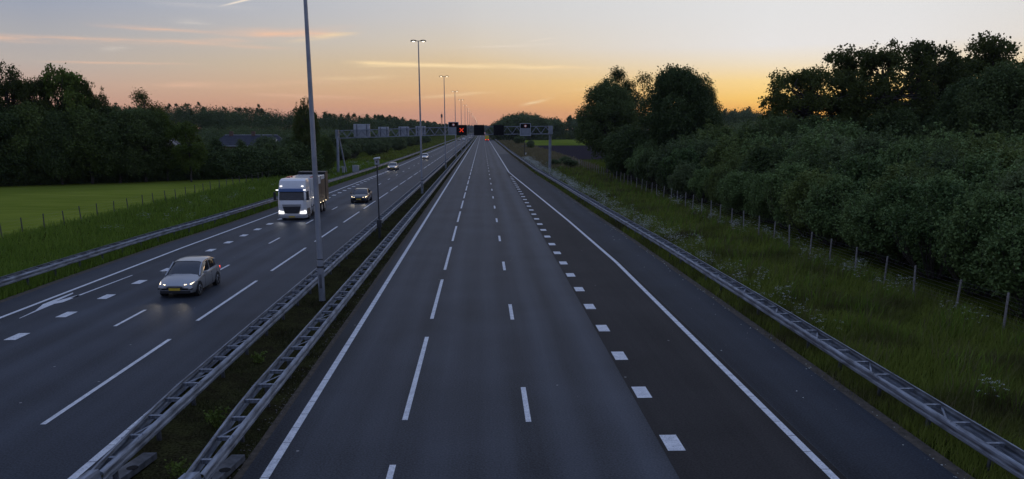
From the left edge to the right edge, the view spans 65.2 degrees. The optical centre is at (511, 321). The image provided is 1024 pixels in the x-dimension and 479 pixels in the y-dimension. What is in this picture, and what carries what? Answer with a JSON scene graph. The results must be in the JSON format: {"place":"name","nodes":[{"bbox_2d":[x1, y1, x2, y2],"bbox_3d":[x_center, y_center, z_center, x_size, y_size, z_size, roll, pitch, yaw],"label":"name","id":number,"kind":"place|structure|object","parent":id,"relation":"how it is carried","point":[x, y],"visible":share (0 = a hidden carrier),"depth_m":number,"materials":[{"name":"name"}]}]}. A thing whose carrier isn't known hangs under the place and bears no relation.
{"place":"outdoors","nodes":[
{"label":"outdoors","id":0,"kind":"place"},
{"bbox_2d":[0,177,266,237],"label":"meadow","id":1,"kind":"structure","parent":0,"point":[32,203],"depth_m":93.82,"materials":[{"name":"plant"}]},
{"bbox_2d":[0,104,33,185],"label":"tree","id":2,"kind":"object","parent":1,"relation":"on","point":[4,125],"visible":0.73,"depth_m":109.85,"materials":[{"name":"green plant"}]},
{"bbox_2d":[0,98,57,184],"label":"tree","id":3,"kind":"object","parent":1,"relation":"on","point":[27,123],"visible":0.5,"depth_m":110.48,"materials":[{"name":"green plant"}]},
{"bbox_2d":[8,75,61,114],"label":"tree","id":4,"kind":"object","parent":1,"relation":"on","point":[44,102],"visible":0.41,"depth_m":112.99,"materials":[{"name":"green plant"}]},
{"bbox_2d":[26,106,88,184],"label":"tree","id":5,"kind":"object","parent":1,"relation":"on","point":[58,162],"visible":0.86,"depth_m":111.49,"materials":[{"name":"green plant"}]},
{"bbox_2d":[30,63,92,180],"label":"tree","id":6,"kind":"object","parent":1,"relation":"on","point":[59,77],"visible":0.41,"depth_m":114.17,"materials":[{"name":"green plant"}]},
{"bbox_2d":[54,76,95,179],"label":"tree","id":7,"kind":"object","parent":1,"relation":"on","point":[85,86],"visible":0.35,"depth_m":115.30,"materials":[{"name":"green plant"}]},
{"bbox_2d":[56,102,126,183],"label":"tree","id":8,"kind":"object","parent":1,"relation":"on","point":[80,125],"visible":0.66,"depth_m":113.43,"materials":[{"name":"green plant"}]},
{"bbox_2d":[85,103,151,182],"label":"tree","id":9,"kind":"object","parent":1,"relation":"on","point":[117,116],"visible":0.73,"depth_m":115.62,"materials":[{"name":"green plant"}]},
{"bbox_2d":[113,103,173,181],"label":"tree","id":10,"kind":"object","parent":1,"relation":"on","point":[150,161],"visible":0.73,"depth_m":118.39,"materials":[{"name":"green plant"}]},
{"bbox_2d":[128,87,168,180],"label":"tree","id":11,"kind":"object","parent":1,"relation":"on","point":[142,97],"visible":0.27,"depth_m":121.96,"materials":[{"name":"green plant"}]},
{"bbox_2d":[150,107,182,180],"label":"tree","id":12,"kind":"object","parent":1,"relation":"on","point":[170,132],"visible":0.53,"depth_m":121.05,"materials":[{"name":"green plant"}]},
{"bbox_2d":[170,119,208,181],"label":"tree","id":13,"kind":"object","parent":1,"relation":"on","point":[191,151],"visible":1,"depth_m":119.93,"materials":[{"name":"green plant"}]},
{"bbox_2d":[199,140,237,179],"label":"bush","id":14,"kind":"object","parent":1,"relation":"on","point":[219,170],"visible":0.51,"depth_m":127.39,"materials":[{"name":"green plant"}]},
{"bbox_2d":[226,143,261,178],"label":"bush","id":15,"kind":"object","parent":1,"relation":"on","point":[241,158],"visible":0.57,"depth_m":129.53,"materials":[{"name":"green plant"}]},
{"bbox_2d":[238,143,278,177],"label":"bush","id":16,"kind":"object","parent":1,"relation":"on","point":[257,163],"visible":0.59,"depth_m":130.40,"materials":[{"name":"green plant"}]},
{"bbox_2d":[0,133,474,478],"bbox_3d":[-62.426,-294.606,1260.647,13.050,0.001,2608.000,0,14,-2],"label":"road","id":17,"kind":"structure","parent":0,"point":[51,363],"depth_m":32.38,"materials":[{"name":"asphalt"}]},
{"bbox_2d":[158,256,219,295],"bbox_3d":[-15.870,-2.282,39.421,2.168,1.568,4.315,0,14,-2],"label":"car","id":18,"kind":"object","parent":17,"relation":"on","point":[196,275],"visible":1,"depth_m":38.60,"materials":[{"name":"silver paint"}]},
{"bbox_2d":[0,140,456,478],"bbox_3d":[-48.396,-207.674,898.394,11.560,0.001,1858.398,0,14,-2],"label":"road marking","id":19,"kind":"object","parent":17,"relation":"on","point":[91,462],"visible":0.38,"depth_m":34.64,"materials":[{"name":"paint"}]},
{"bbox_2d":[273,171,328,218],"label":"truck","id":20,"kind":"object","parent":17,"relation":"on","point":[295,199],"visible":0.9,"depth_m":69.49,"materials":[{"name":"white paint"}]},
{"bbox_2d":[218,131,281,148],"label":"farm building","id":21,"kind":"structure","parent":0,"point":[230,139],"depth_m":187.18,"materials":[{"name":"grey brick"}]},
{"bbox_2d":[133,166,455,478],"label":"median grass","id":22,"kind":"structure","parent":0,"point":[319,341],"depth_m":27.72,"materials":[{"name":"plant"}]},
{"bbox_2d":[233,151,466,478],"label":"soil edge","id":23,"kind":"object","parent":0,"point":[258,447],"visible":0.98,"depth_m":25.67,"materials":[{"name":"soil"}]},
{"bbox_2d":[349,139,454,161],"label":"verge grass","id":24,"kind":"structure","parent":0,"point":[396,154],"depth_m":266.03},
{"bbox_2d":[0,131,1023,478],"bbox_3d":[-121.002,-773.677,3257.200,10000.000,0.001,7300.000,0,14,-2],"label":"ground","id":25,"kind":"structure","parent":0,"point":[944,285],"depth_m":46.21,"materials":[{"name":"green plant"}]},
{"bbox_2d":[0,61,36,108],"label":"tree","id":26,"kind":"object","parent":25,"relation":"on","point":[11,88],"visible":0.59,"depth_m":111.75,"materials":[{"name":"green plant"}]},
{"bbox_2d":[0,157,357,237],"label":"wire fence","id":27,"kind":"object","parent":25,"relation":"on","point":[134,199],"visible":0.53,"depth_m":79.03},
{"bbox_2d":[0,159,400,299],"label":"verge grass lush","id":28,"kind":"object","parent":25,"relation":"on","point":[64,242],"visible":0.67,"depth_m":63.31,"materials":[{"name":"plant"}]},
{"bbox_2d":[0,145,442,302],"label":"soil edge","id":29,"kind":"object","parent":25,"relation":"on","point":[50,283],"visible":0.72,"depth_m":49.66,"materials":[{"name":"soil"}]},
{"bbox_2d":[0,133,470,286],"bbox_3d":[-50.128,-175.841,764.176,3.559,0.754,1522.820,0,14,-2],"label":"guard rail","id":30,"kind":"object","parent":25,"relation":"on","point":[28,273],"visible":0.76,"depth_m":52.05,"materials":[{"name":"metal"}]},
{"bbox_2d":[5,102,473,143],"bbox_3d":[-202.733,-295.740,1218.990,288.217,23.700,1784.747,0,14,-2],"label":"wood","id":31,"kind":"object","parent":25,"relation":"on","point":[203,117],"visible":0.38,"depth_m":391.23,"materials":[{"name":"green plant"}]},
{"bbox_2d":[101,140,473,478],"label":"median","id":32,"kind":"object","parent":25,"relation":"on","point":[170,445],"visible":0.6,"depth_m":26.08,"materials":[{"name":"soil"}]},
{"bbox_2d":[77,138,471,478],"bbox_3d":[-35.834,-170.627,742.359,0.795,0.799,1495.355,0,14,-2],"label":"guard rail","id":33,"kind":"object","parent":32,"relation":"on","point":[133,441],"visible":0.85,"depth_m":23.67,"materials":[{"name":"metal"}]},
{"bbox_2d":[303,0,325,300],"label":"street lamp","id":34,"kind":"object","parent":32,"relation":"on","point":[321,282],"visible":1,"depth_m":35.61,"materials":[{"name":"metal"}]},
{"bbox_2d":[178,136,476,478],"bbox_3d":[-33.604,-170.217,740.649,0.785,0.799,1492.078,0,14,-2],"label":"guard rail","id":35,"kind":"object","parent":32,"relation":"on","point":[218,466],"visible":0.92,"depth_m":23.89,"materials":[{"name":"metal"}]},
{"bbox_2d":[278,142,311,175],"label":"bush","id":36,"kind":"object","parent":25,"relation":"on","point":[292,164],"visible":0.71,"depth_m":133.06,"materials":[{"name":"green plant"}]},
{"bbox_2d":[279,141,328,174],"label":"bush","id":37,"kind":"object","parent":25,"relation":"on","point":[302,148],"visible":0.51,"depth_m":134.85,"materials":[{"name":"green plant"}]},
{"bbox_2d":[197,122,412,143],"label":"wood","id":38,"kind":"object","parent":25,"relation":"on","point":[207,133],"visible":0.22,"depth_m":264.76,"materials":[{"name":"green plant"}]},
{"bbox_2d":[293,96,320,146],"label":"tree","id":39,"kind":"object","parent":25,"relation":"on","point":[301,112],"visible":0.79,"depth_m":135.68,"materials":[{"name":"green plant"}]},
{"bbox_2d":[290,112,324,164],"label":"tree","id":40,"kind":"object","parent":25,"relation":"on","point":[320,143],"visible":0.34,"depth_m":136.89,"materials":[{"name":"green plant"}]},
{"bbox_2d":[318,133,336,169],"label":"tree","id":41,"kind":"object","parent":25,"relation":"on","point":[328,151],"visible":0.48,"depth_m":144.91,"materials":[{"name":"green plant"}]},
{"bbox_2d":[335,126,552,172],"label":"sign gantry","id":42,"kind":"object","parent":25,"relation":"on","point":[549,129],"visible":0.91,"depth_m":144.19,"materials":[{"name":"metal"}]},
{"bbox_2d":[484,111,553,139],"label":"wood","id":43,"kind":"object","parent":25,"relation":"on","point":[517,119],"visible":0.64,"depth_m":586.19,"materials":[{"name":"green plant"}]},
{"bbox_2d":[495,140,599,168],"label":"verge grass","id":44,"kind":"structure","parent":25,"relation":"on","point":[539,155],"depth_m":237.58,"materials":[{"name":"plant"}]},
{"bbox_2d":[571,75,641,172],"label":"tree","id":45,"kind":"object","parent":25,"relation":"on","point":[609,107],"visible":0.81,"depth_m":143.88,"materials":[{"name":"green plant"}]},
{"bbox_2d":[601,124,654,179],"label":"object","id":46,"kind":"object","parent":25,"relation":"on","point":[615,145],"visible":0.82,"depth_m":123.86,"materials":[{"name":"green plant"}]},
{"bbox_2d":[621,71,655,128],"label":"tree","id":47,"kind":"object","parent":25,"relation":"on","point":[642,77],"visible":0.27,"depth_m":152.53,"materials":[{"name":"green plant"}]},
{"bbox_2d":[633,145,659,187],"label":"shrub","id":48,"kind":"object","parent":25,"relation":"on","point":[640,170],"visible":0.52,"depth_m":107.90,"materials":[{"name":"green plant"}]},
{"bbox_2d":[645,136,689,193],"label":"shrub","id":49,"kind":"object","parent":25,"relation":"on","point":[656,159],"visible":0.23,"depth_m":98.05,"materials":[{"name":"green plant"}]},
{"bbox_2d":[537,106,803,138],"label":"wood","id":50,"kind":"object","parent":25,"relation":"on","point":[560,127],"visible":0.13,"depth_m":620.56,"materials":[{"name":"green plant"}]},
{"bbox_2d":[522,155,821,328],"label":"cow parsley","id":51,"kind":"object","parent":25,"relation":"on","point":[535,163],"visible":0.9,"depth_m":88.52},
{"bbox_2d":[633,63,724,148],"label":"tree","id":52,"kind":"object","parent":25,"relation":"on","point":[674,103],"visible":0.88,"depth_m":120.05,"materials":[{"name":"green plant"}]},
{"bbox_2d":[667,159,699,198],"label":"shrub","id":53,"kind":"object","parent":25,"relation":"on","point":[681,175],"visible":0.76,"depth_m":91.32,"materials":[{"name":"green plant"}]},
{"bbox_2d":[688,165,713,202],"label":"shrub","id":54,"kind":"object","parent":25,"relation":"on","point":[696,185],"visible":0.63,"depth_m":86.64,"materials":[{"name":"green plant"}]},
{"bbox_2d":[690,134,720,190],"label":"shrub","id":55,"kind":"object","parent":25,"relation":"on","point":[702,149],"visible":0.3,"depth_m":95.86,"materials":[{"name":"green plant"}]},
{"bbox_2d":[696,119,738,141],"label":"shrub","id":56,"kind":"object","parent":25,"relation":"on","point":[717,132],"visible":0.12,"depth_m":105.49,"materials":[{"name":"green plant"}]},
{"bbox_2d":[703,160,734,205],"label":"shrub","id":57,"kind":"object","parent":25,"relation":"on","point":[717,174],"visible":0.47,"depth_m":82.68,"materials":[{"name":"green plant"}]},
{"bbox_2d":[698,126,752,168],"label":"shrub","id":58,"kind":"object","parent":25,"relation":"on","point":[717,155],"visible":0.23,"depth_m":91.56,"materials":[{"name":"green plant"}]},
{"bbox_2d":[713,144,750,171],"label":"shrub","id":59,"kind":"object","parent":25,"relation":"on","point":[732,157],"visible":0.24,"depth_m":87.71,"materials":[{"name":"green plant"}]},
{"bbox_2d":[716,169,753,213],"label":"shrub","id":60,"kind":"object","parent":25,"relation":"on","point":[730,186],"visible":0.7,"depth_m":74.53,"materials":[{"name":"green plant"}]},
{"bbox_2d":[722,115,784,140],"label":"shrub","id":61,"kind":"object","parent":25,"relation":"on","point":[749,130],"visible":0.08,"depth_m":92.59,"materials":[{"name":"green plant"}]},
{"bbox_2d":[741,169,776,216],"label":"shrub","id":62,"kind":"object","parent":25,"relation":"on","point":[746,185],"visible":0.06,"depth_m":71.71,"materials":[{"name":"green plant"}]},
{"bbox_2d":[495,139,1023,478],"bbox_3d":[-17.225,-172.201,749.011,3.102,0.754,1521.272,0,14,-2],"label":"guard rail","id":63,"kind":"object","parent":25,"relation":"on","point":[988,444],"visible":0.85,"depth_m":24.69,"materials":[{"name":"metal"}]},
{"bbox_2d":[748,171,777,222],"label":"shrub","id":64,"kind":"object","parent":25,"relation":"on","point":[760,208],"visible":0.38,"depth_m":67.91,"materials":[{"name":"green plant"}]},
{"bbox_2d":[737,135,794,174],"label":"shrub","id":65,"kind":"object","parent":25,"relation":"on","point":[761,159],"visible":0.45,"depth_m":77.41,"materials":[{"name":"green plant"}]},
{"bbox_2d":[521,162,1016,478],"bbox_3d":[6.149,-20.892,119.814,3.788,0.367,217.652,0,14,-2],"label":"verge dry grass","id":66,"kind":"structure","parent":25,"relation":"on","point":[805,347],"depth_m":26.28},
{"bbox_2d":[753,113,805,140],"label":"tree","id":67,"kind":"object","parent":25,"relation":"on","point":[786,124],"visible":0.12,"depth_m":95.14,"materials":[{"name":"green plant"}]},
{"bbox_2d":[578,159,1022,331],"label":"wire fence","id":68,"kind":"object","parent":25,"relation":"on","point":[958,294],"visible":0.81,"depth_m":47.33,"materials":[{"name":"metal"}]},
{"bbox_2d":[767,145,833,173],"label":"shrub","id":69,"kind":"object","parent":25,"relation":"on","point":[820,163],"visible":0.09,"depth_m":68.87,"materials":[{"name":"green plant"}]},
{"bbox_2d":[778,161,840,236],"bbox_3d":[22.433,-9.065,59.305,4.814,5.546,4.975,-10,17,-36],"label":"shrub","id":70,"kind":"object","parent":25,"relation":"on","point":[797,190],"visible":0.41,"depth_m":59.18,"materials":[{"name":"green plant"}]},
{"bbox_2d":[769,122,851,169],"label":"shrub","id":71,"kind":"object","parent":25,"relation":"on","point":[818,143],"visible":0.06,"depth_m":74.52,"materials":[{"name":"green plant"}]},
{"bbox_2d":[757,64,865,123],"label":"oak tree","id":72,"kind":"object","parent":25,"relation":"on","point":[779,102],"visible":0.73,"depth_m":98.44,"materials":[{"name":"green plant"}]},
{"bbox_2d":[792,112,859,138],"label":"tree","id":73,"kind":"object","parent":25,"relation":"on","point":[810,121],"visible":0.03,"depth_m":94.21,"materials":[{"name":"green plant"}]},
{"bbox_2d":[795,166,874,245],"bbox_3d":[22.355,-7.892,54.743,5.101,5.396,5.043,-6,15,-23],"label":"shrub","id":74,"kind":"object","parent":25,"relation":"on","point":[824,205],"visible":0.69,"depth_m":54.19,"materials":[{"name":"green plant"}]},
{"bbox_2d":[804,115,867,142],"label":"shrub","id":75,"kind":"object","parent":25,"relation":"on","point":[854,134],"visible":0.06,"depth_m":88.87,"materials":[{"name":"green plant"}]},
{"bbox_2d":[790,43,891,117],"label":"oak tree","id":76,"kind":"object","parent":25,"relation":"on","point":[846,61],"visible":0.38,"depth_m":101.58,"materials":[{"name":"green plant"}]},
{"bbox_2d":[817,136,867,167],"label":"shrub","id":77,"kind":"object","parent":25,"relation":"on","point":[834,152],"visible":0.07,"depth_m":71.24,"materials":[{"name":"green plant"}]},
{"bbox_2d":[831,188,875,254],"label":"shrub","id":78,"kind":"object","parent":25,"relation":"on","point":[846,228],"visible":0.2,"depth_m":50.74,"materials":[{"name":"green plant"}]},
{"bbox_2d":[833,125,906,165],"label":"shrub","id":79,"kind":"object","parent":25,"relation":"on","point":[863,145],"visible":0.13,"depth_m":66.55,"materials":[{"name":"green plant"}]},
{"bbox_2d":[832,37,943,121],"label":"oak tree","id":80,"kind":"object","parent":25,"relation":"on","point":[870,61],"visible":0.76,"depth_m":95.83,"materials":[{"name":"green plant"}]},
{"bbox_2d":[857,106,929,142],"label":"tree","id":81,"kind":"object","parent":25,"relation":"on","point":[905,121],"visible":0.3,"depth_m":92.74,"materials":[{"name":"green plant"}]},
{"bbox_2d":[866,125,938,167],"bbox_3d":[31.162,-11.240,62.965,6.798,8.089,6.875,-3,14,-13],"label":"shrub","id":82,"kind":"object","parent":25,"relation":"on","point":[913,150],"visible":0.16,"depth_m":61.95,"materials":[{"name":"green plant"}]},
{"bbox_2d":[859,37,979,108],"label":"oak tree","id":83,"kind":"object","parent":25,"relation":"on","point":[955,68],"visible":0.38,"depth_m":99.01,"materials":[{"name":"green plant"}]},
{"bbox_2d":[882,173,980,278],"bbox_3d":[22.743,-5.165,42.815,5.227,5.666,4.937,-6,15,-22],"label":"shrub","id":84,"kind":"object","parent":25,"relation":"on","point":[918,227],"visible":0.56,"depth_m":42.05,"materials":[{"name":"green plant"}]},
{"bbox_2d":[913,144,965,175],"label":"shrub","id":85,"kind":"object","parent":25,"relation":"on","point":[935,159],"visible":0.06,"depth_m":56.38,"materials":[{"name":"green plant"}]},
{"bbox_2d":[914,121,980,149],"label":"shrub","id":86,"kind":"object","parent":25,"relation":"on","point":[954,135],"visible":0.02,"depth_m":77.87,"materials":[{"name":"green plant"}]},
{"bbox_2d":[917,74,1017,138],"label":"tree","id":87,"kind":"object","parent":25,"relation":"on","point":[946,105],"visible":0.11,"depth_m":90.09,"materials":[{"name":"green plant"}]},
{"bbox_2d":[931,182,1023,296],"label":"shrub","id":88,"kind":"object","parent":25,"relation":"on","point":[971,225],"visible":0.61,"depth_m":37.56,"materials":[{"name":"green plant"}]},
{"bbox_2d":[934,30,1023,97],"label":"oak tree","id":89,"kind":"object","parent":25,"relation":"on","point":[989,49],"visible":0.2,"depth_m":102.24,"materials":[{"name":"green plant"}]},
{"bbox_2d":[936,139,1023,196],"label":"shrub","id":90,"kind":"object","parent":25,"relation":"on","point":[978,169],"visible":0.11,"depth_m":52.55,"materials":[{"name":"green plant"}]},
{"bbox_2d":[937,60,1023,139],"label":"tree","id":91,"kind":"object","parent":25,"relation":"on","point":[998,99],"visible":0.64,"depth_m":84.63,"materials":[{"name":"green plant"}]},
{"bbox_2d":[950,121,1018,159],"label":"shrub","id":92,"kind":"object","parent":25,"relation":"on","point":[978,141],"visible":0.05,"depth_m":64.50,"materials":[{"name":"green plant"}]},
{"bbox_2d":[969,180,1023,317],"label":"shrub","id":93,"kind":"object","parent":25,"relation":"on","point":[1005,248],"visible":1,"depth_m":32.95,"materials":[{"name":"green plant"}]},
{"bbox_2d":[973,132,1023,172],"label":"shrub","id":94,"kind":"object","parent":25,"relation":"on","point":[1007,162],"visible":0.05,"depth_m":54.10,"materials":[{"name":"green plant"}]},
{"bbox_2d":[974,158,1023,211],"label":"shrub","id":95,"kind":"object","parent":25,"relation":"on","point":[1011,183],"visible":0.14,"depth_m":41.55,"materials":[{"name":"green plant"}]},
{"bbox_2d":[979,149,1023,190],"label":"shrub","id":96,"kind":"object","parent":25,"relation":"on","point":[1012,169],"visible":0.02,"depth_m":48.43,"materials":[{"name":"green plant"}]},
{"bbox_2d":[0,0,1023,129],"label":"sky","id":97,"kind":"structure","parent":0,"point":[540,57],"materials":[{"name":"orange"}]},
{"bbox_2d":[241,132,847,478],"bbox_3d":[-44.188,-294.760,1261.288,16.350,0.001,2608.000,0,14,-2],"label":"road","id":98,"kind":"structure","parent":0,"point":[486,358],"depth_m":25.71,"materials":[{"name":"asphalt"}]},
{"bbox_2d":[260,135,838,478],"bbox_3d":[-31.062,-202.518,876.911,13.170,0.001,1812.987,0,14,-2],"label":"road marking","id":99,"kind":"object","parent":98,"relation":"on","point":[672,442],"visible":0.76,"depth_m":25.78,"materials":[{"name":"paint"}]},
{"bbox_2d":[535,145,604,158],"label":"ploughed field","id":100,"kind":"structure","parent":0,"point":[579,151],"depth_m":299.88,"materials":[{"name":"soil"}]},
{"bbox_2d":[507,172,846,478],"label":"porous lane","id":101,"kind":"structure","parent":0,"point":[710,413],"depth_m":25.18,"materials":[{"name":"asphalt"}]},
{"bbox_2d":[655,144,711,195],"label":"shrub","id":102,"kind":"object","parent":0,"point":[688,155],"visible":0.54,"depth_m":94.33,"materials":[{"name":"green plant"}]},
{"bbox_2d":[499,154,958,478],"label":"shoulder","id":103,"kind":"object","parent":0,"point":[847,437],"visible":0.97,"depth_m":25.80},
{"bbox_2d":[500,145,974,478],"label":"soil edge","id":104,"kind":"object","parent":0,"point":[940,459],"visible":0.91,"depth_m":25.57,"materials":[{"name":"soil"}]},
{"bbox_2d":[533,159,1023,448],"bbox_3d":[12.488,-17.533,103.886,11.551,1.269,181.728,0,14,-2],"label":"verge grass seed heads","id":105,"kind":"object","parent":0,"point":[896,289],"visible":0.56,"depth_m":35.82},
{"bbox_2d":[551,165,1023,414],"bbox_3d":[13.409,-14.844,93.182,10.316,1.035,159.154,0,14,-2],"label":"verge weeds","id":106,"kind":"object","parent":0,"point":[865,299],"visible":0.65,"depth_m":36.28,"materials":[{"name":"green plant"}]},
{"bbox_2d":[759,157,815,228],"bbox_3d":[22.544,-10.276,63.933,5.184,5.750,4.897,-1,14,-5],"label":"shrub","id":107,"kind":"object","parent":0,"point":[787,174],"visible":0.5,"depth_m":63.34,"materials":[{"name":"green plant"}]},
{"bbox_2d":[820,143,892,208],"bbox_3d":[26.119,-10.012,60.612,6.818,6.789,6.896,1,14,4],"label":"shrub","id":108,"kind":"object","parent":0,"point":[863,166],"visible":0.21,"depth_m":59.33,"materials":[{"name":"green plant"}]},
{"bbox_2d":[845,165,932,264],"bbox_3d":[22.658,-6.245,47.200,5.612,5.716,5.675,7,15,28],"label":"shrub","id":109,"kind":"object","parent":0,"point":[873,236],"visible":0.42,"depth_m":46.74,"materials":[{"name":"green plant"}]},
{"bbox_2d":[864,152,944,199],"bbox_3d":[27.481,-8.551,55.551,5.854,6.303,6.050,-6,15,-24],"label":"shrub","id":110,"kind":"object","parent":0,"point":[893,170],"visible":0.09,"depth_m":55.34,"materials":[{"name":"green plant"}]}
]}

